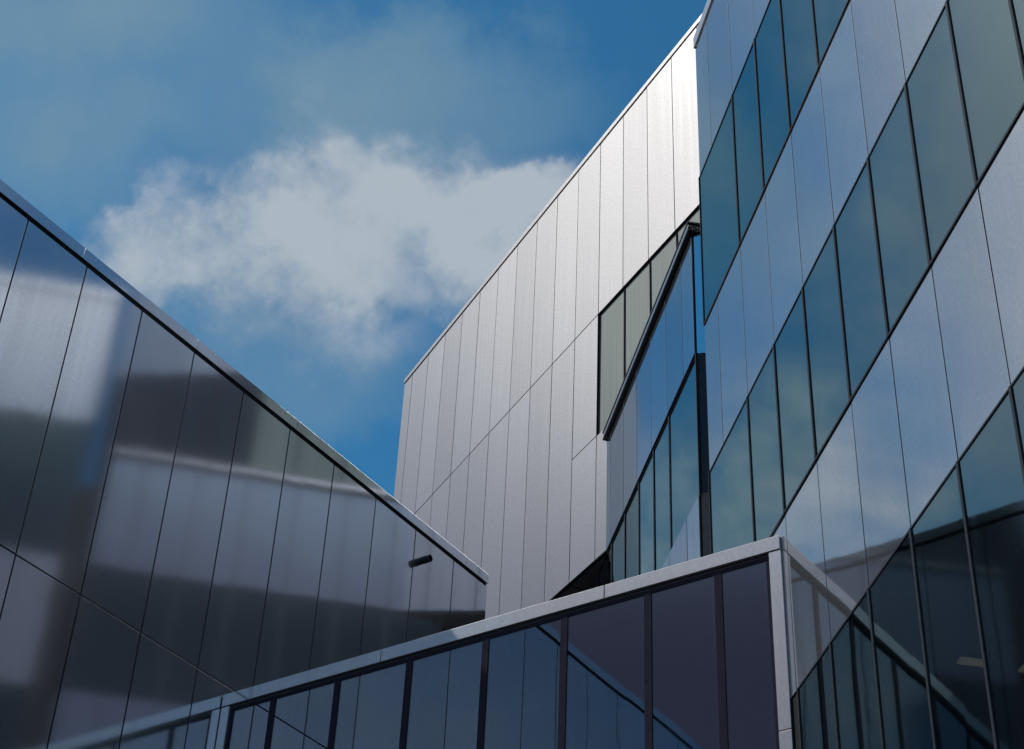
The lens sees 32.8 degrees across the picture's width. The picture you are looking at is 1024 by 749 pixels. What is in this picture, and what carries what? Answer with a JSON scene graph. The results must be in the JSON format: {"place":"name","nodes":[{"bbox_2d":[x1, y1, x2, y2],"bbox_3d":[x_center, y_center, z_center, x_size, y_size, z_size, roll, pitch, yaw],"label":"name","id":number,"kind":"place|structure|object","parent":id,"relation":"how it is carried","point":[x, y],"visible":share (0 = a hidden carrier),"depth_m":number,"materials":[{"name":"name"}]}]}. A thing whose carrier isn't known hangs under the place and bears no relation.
{"place":"outdoors","nodes":[
{"label":"outdoors","id":0,"kind":"place"},
{"bbox_2d":[0,179,488,748],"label":"building","id":1,"kind":"structure","parent":0,"point":[192,529],"depth_m":21.11,"materials":[{"name":"metal"}]},
{"bbox_2d":[418,554,432,564],"bbox_3d":[-1.280,2.736,25.735,0.190,0.117,0.117,-20,-43,27],"label":"drain spout","id":2,"kind":"object","parent":1,"relation":"attached to","point":[426,559],"visible":1,"depth_m":25.70,"materials":[{"name":"black metal"}]},
{"bbox_2d":[0,0,706,497],"label":"sky","id":3,"kind":"structure","parent":0,"point":[314,191],"materials":[{"name":"blue"}]},
{"bbox_2d":[693,0,1023,748],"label":"office building","id":4,"kind":"structure","parent":0,"point":[861,188],"depth_m":15.63,"materials":[{"name":"metal"}]},
{"bbox_2d":[698,98,739,325],"bbox_3d":[2.739,-2.124,22.578,0.161,2.606,1.591,8,-38,-7],"label":"window","id":5,"kind":"structure","parent":4,"relation":"in","point":[719,241],"depth_m":22.55,"materials":[{"name":"blue glass"}]},
{"bbox_2d":[708,397,753,553],"bbox_3d":[2.549,1.602,19.746,0.161,2.190,1.591,8,-38,-7],"label":"window","id":6,"kind":"structure","parent":4,"relation":"in","point":[729,477],"depth_m":19.87,"materials":[{"name":"teal glass"}]},
{"bbox_2d":[731,40,764,245],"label":"window","id":7,"kind":"structure","parent":4,"relation":"in","point":[746,136],"depth_m":21.53,"materials":[{"name":"blue glass"}]},
{"bbox_2d":[747,345,785,541],"bbox_3d":[2.789,0.843,18.732,0.161,2.190,0.987,8,-38,-7],"label":"window","id":8,"kind":"structure","parent":4,"relation":"in","point":[764,450],"depth_m":18.73,"materials":[{"name":"teal glass"}]},
{"bbox_2d":[754,0,790,190],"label":"window","id":9,"kind":"structure","parent":4,"relation":"in","point":[774,132],"depth_m":20.73,"materials":[{"name":"blue glass"}]},
{"bbox_2d":[773,287,816,513],"bbox_3d":[2.972,0.262,17.955,0.161,2.190,0.987,8,-38,-7],"label":"window","id":10,"kind":"structure","parent":4,"relation":"in","point":[796,442],"depth_m":17.93,"materials":[{"name":"blue glass"}]},
{"bbox_2d":[779,0,819,131],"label":"window","id":11,"kind":"structure","parent":4,"relation":"in","point":[801,69],"depth_m":19.73,"materials":[{"name":"blue glass"}]},
{"bbox_2d":[797,644,837,748],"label":"window","id":12,"kind":"structure","parent":4,"relation":"in","point":[815,698],"depth_m":15.79,"materials":[{"name":"blue glass"}]},
{"bbox_2d":[802,226,851,459],"bbox_3d":[3.155,-0.319,17.178,0.161,2.190,0.987,8,-38,-7],"label":"window","id":13,"kind":"structure","parent":4,"relation":"in","point":[827,373],"depth_m":17.15,"materials":[{"name":"blue glass"}]},
{"bbox_2d":[811,0,850,68],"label":"window","id":14,"kind":"structure","parent":4,"relation":"in","point":[827,14],"depth_m":18.79,"materials":[{"name":"blue glass"}]},
{"bbox_2d":[829,589,881,748],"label":"window","id":15,"kind":"structure","parent":4,"relation":"in","point":[857,720],"depth_m":14.92,"materials":[{"name":"blue glass"}]},
{"bbox_2d":[833,158,889,401],"bbox_3d":[3.338,-0.900,16.401,0.161,2.190,0.987,8,-38,-7],"label":"window","id":16,"kind":"structure","parent":4,"relation":"in","point":[865,337],"depth_m":16.36,"materials":[{"name":"blue glass"}]},
{"bbox_2d":[867,86,931,336],"bbox_3d":[3.521,-1.481,15.625,0.161,2.190,0.987,8,-38,-7],"label":"window","id":17,"kind":"structure","parent":4,"relation":"in","point":[904,265],"depth_m":15.58,"materials":[{"name":"teal glass"}]},
{"bbox_2d":[867,529,933,748],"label":"window","id":18,"kind":"structure","parent":4,"relation":"in","point":[900,672],"depth_m":14.00,"materials":[{"name":"black glass"}]},
{"bbox_2d":[904,2,978,265],"bbox_3d":[3.704,-2.062,14.847,0.161,2.190,0.987,8,-38,-7],"label":"window","id":19,"kind":"structure","parent":4,"relation":"in","point":[942,155],"depth_m":14.81,"materials":[{"name":"teal glass"}]},
{"bbox_2d":[909,462,995,748],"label":"window","id":20,"kind":"structure","parent":4,"relation":"in","point":[960,712],"depth_m":13.07,"materials":[{"name":"black glass"}]},
{"bbox_2d":[945,0,1023,185],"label":"window","id":21,"kind":"structure","parent":4,"relation":"in","point":[990,74],"depth_m":13.89,"materials":[{"name":"teal glass"}]},
{"bbox_2d":[956,387,1023,748],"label":"window","id":22,"kind":"structure","parent":4,"relation":"in","point":[990,471],"depth_m":12.35,"materials":[{"name":"teal glass"}]},
{"bbox_2d":[1009,0,1023,73],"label":"window","id":23,"kind":"structure","parent":4,"relation":"in","point":[1017,6],"depth_m":13.41,"materials":[{"name":"teal glass"}]},
{"bbox_2d":[1009,366,1023,474],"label":"window","id":24,"kind":"structure","parent":4,"relation":"in","point":[1016,388],"depth_m":12.38,"materials":[{"name":"teal glass"}]},
{"label":"ground","id":25,"kind":"structure","parent":0,"visible":0},
{"bbox_2d":[215,535,794,748],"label":"glass link","id":26,"kind":"object","parent":25,"relation":"on","point":[635,662],"visible":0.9,"depth_m":19.30,"materials":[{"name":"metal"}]},
{"bbox_2d":[225,696,276,748],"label":"window","id":27,"kind":"structure","parent":26,"relation":"in","point":[240,716],"depth_m":20.75,"materials":[{"name":"grey glass"}]},
{"bbox_2d":[266,678,339,748],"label":"window","id":28,"kind":"structure","parent":26,"relation":"in","point":[278,729],"depth_m":20.39,"materials":[{"name":"grey glass"}]},
{"bbox_2d":[330,658,408,748],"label":"window","id":29,"kind":"structure","parent":26,"relation":"in","point":[343,712],"depth_m":19.90,"materials":[{"name":"grey glass"}]},
{"bbox_2d":[402,636,488,748],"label":"window","id":30,"kind":"structure","parent":26,"relation":"in","point":[418,668],"depth_m":19.39,"materials":[{"name":"grey glass"}]},
{"bbox_2d":[480,614,568,748],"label":"window","id":31,"kind":"structure","parent":26,"relation":"in","point":[493,667],"depth_m":18.86,"materials":[{"name":"grey glass"}]},
{"bbox_2d":[561,591,647,748],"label":"window","id":32,"kind":"structure","parent":26,"relation":"in","point":[571,704],"depth_m":18.35,"materials":[{"name":"grey glass"}]},
{"bbox_2d":[647,571,723,748],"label":"window","id":33,"kind":"structure","parent":26,"relation":"in","point":[656,600],"depth_m":17.79,"materials":[{"name":"grey glass"}]},
{"bbox_2d":[718,557,779,748],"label":"window","id":34,"kind":"structure","parent":26,"relation":"in","point":[728,579],"depth_m":17.33,"materials":[{"name":"grey glass"}]},
{"bbox_2d":[394,14,701,618],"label":"gallery building","id":35,"kind":"structure","parent":25,"relation":"on","point":[513,379],"depth_m":30.93,"materials":[{"name":"metal"}]},
{"bbox_2d":[598,289,623,433],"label":"window","id":36,"kind":"structure","parent":35,"relation":"in","point":[611,341],"depth_m":29.00,"materials":[{"name":"grey glass"}]},
{"bbox_2d":[624,261,649,376],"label":"window","id":37,"kind":"structure","parent":35,"relation":"in","point":[637,293],"depth_m":28.65,"materials":[{"name":"grey glass"}]},
{"bbox_2d":[650,231,676,312],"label":"window","id":38,"kind":"structure","parent":35,"relation":"in","point":[660,263],"depth_m":28.30,"materials":[{"name":"grey glass"}]},
{"bbox_2d":[677,208,699,245],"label":"window","id":39,"kind":"structure","parent":35,"relation":"in","point":[695,217],"depth_m":27.90,"materials":[{"name":"grey glass"}]},
{"bbox_2d":[598,221,716,748],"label":"building wing","id":40,"kind":"structure","parent":25,"relation":"on","point":[655,432],"depth_m":24.02,"materials":[{"name":"blue glass"}]},
{"bbox_2d":[598,545,610,586],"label":"window","id":41,"kind":"structure","parent":40,"relation":"in","point":[604,576],"depth_m":26.70,"materials":[{"name":"black glass"}]},
{"bbox_2d":[611,513,624,582],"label":"window","id":42,"kind":"structure","parent":40,"relation":"in","point":[617,544],"depth_m":25.95,"materials":[{"name":"blue glass"}]},
{"bbox_2d":[624,485,638,578],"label":"window","id":43,"kind":"structure","parent":40,"relation":"in","point":[631,521],"depth_m":25.16,"materials":[{"name":"blue glass"}]},
{"bbox_2d":[638,451,653,574],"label":"window","id":44,"kind":"structure","parent":40,"relation":"in","point":[645,501],"depth_m":24.35,"materials":[{"name":"blue glass"}]},
{"bbox_2d":[653,418,670,570],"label":"window","id":45,"kind":"structure","parent":40,"relation":"in","point":[661,482],"depth_m":23.57,"materials":[{"name":"blue glass"}]},
{"bbox_2d":[668,358,701,548],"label":"window","id":46,"kind":"structure","parent":40,"relation":"in","point":[683,448],"depth_m":22.67,"materials":[{"name":"blue glass"}]},
{"bbox_2d":[695,352,709,494],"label":"end window","id":47,"kind":"structure","parent":40,"relation":"in","point":[700,359],"depth_m":22.06,"materials":[{"name":"glass"}]}
]}

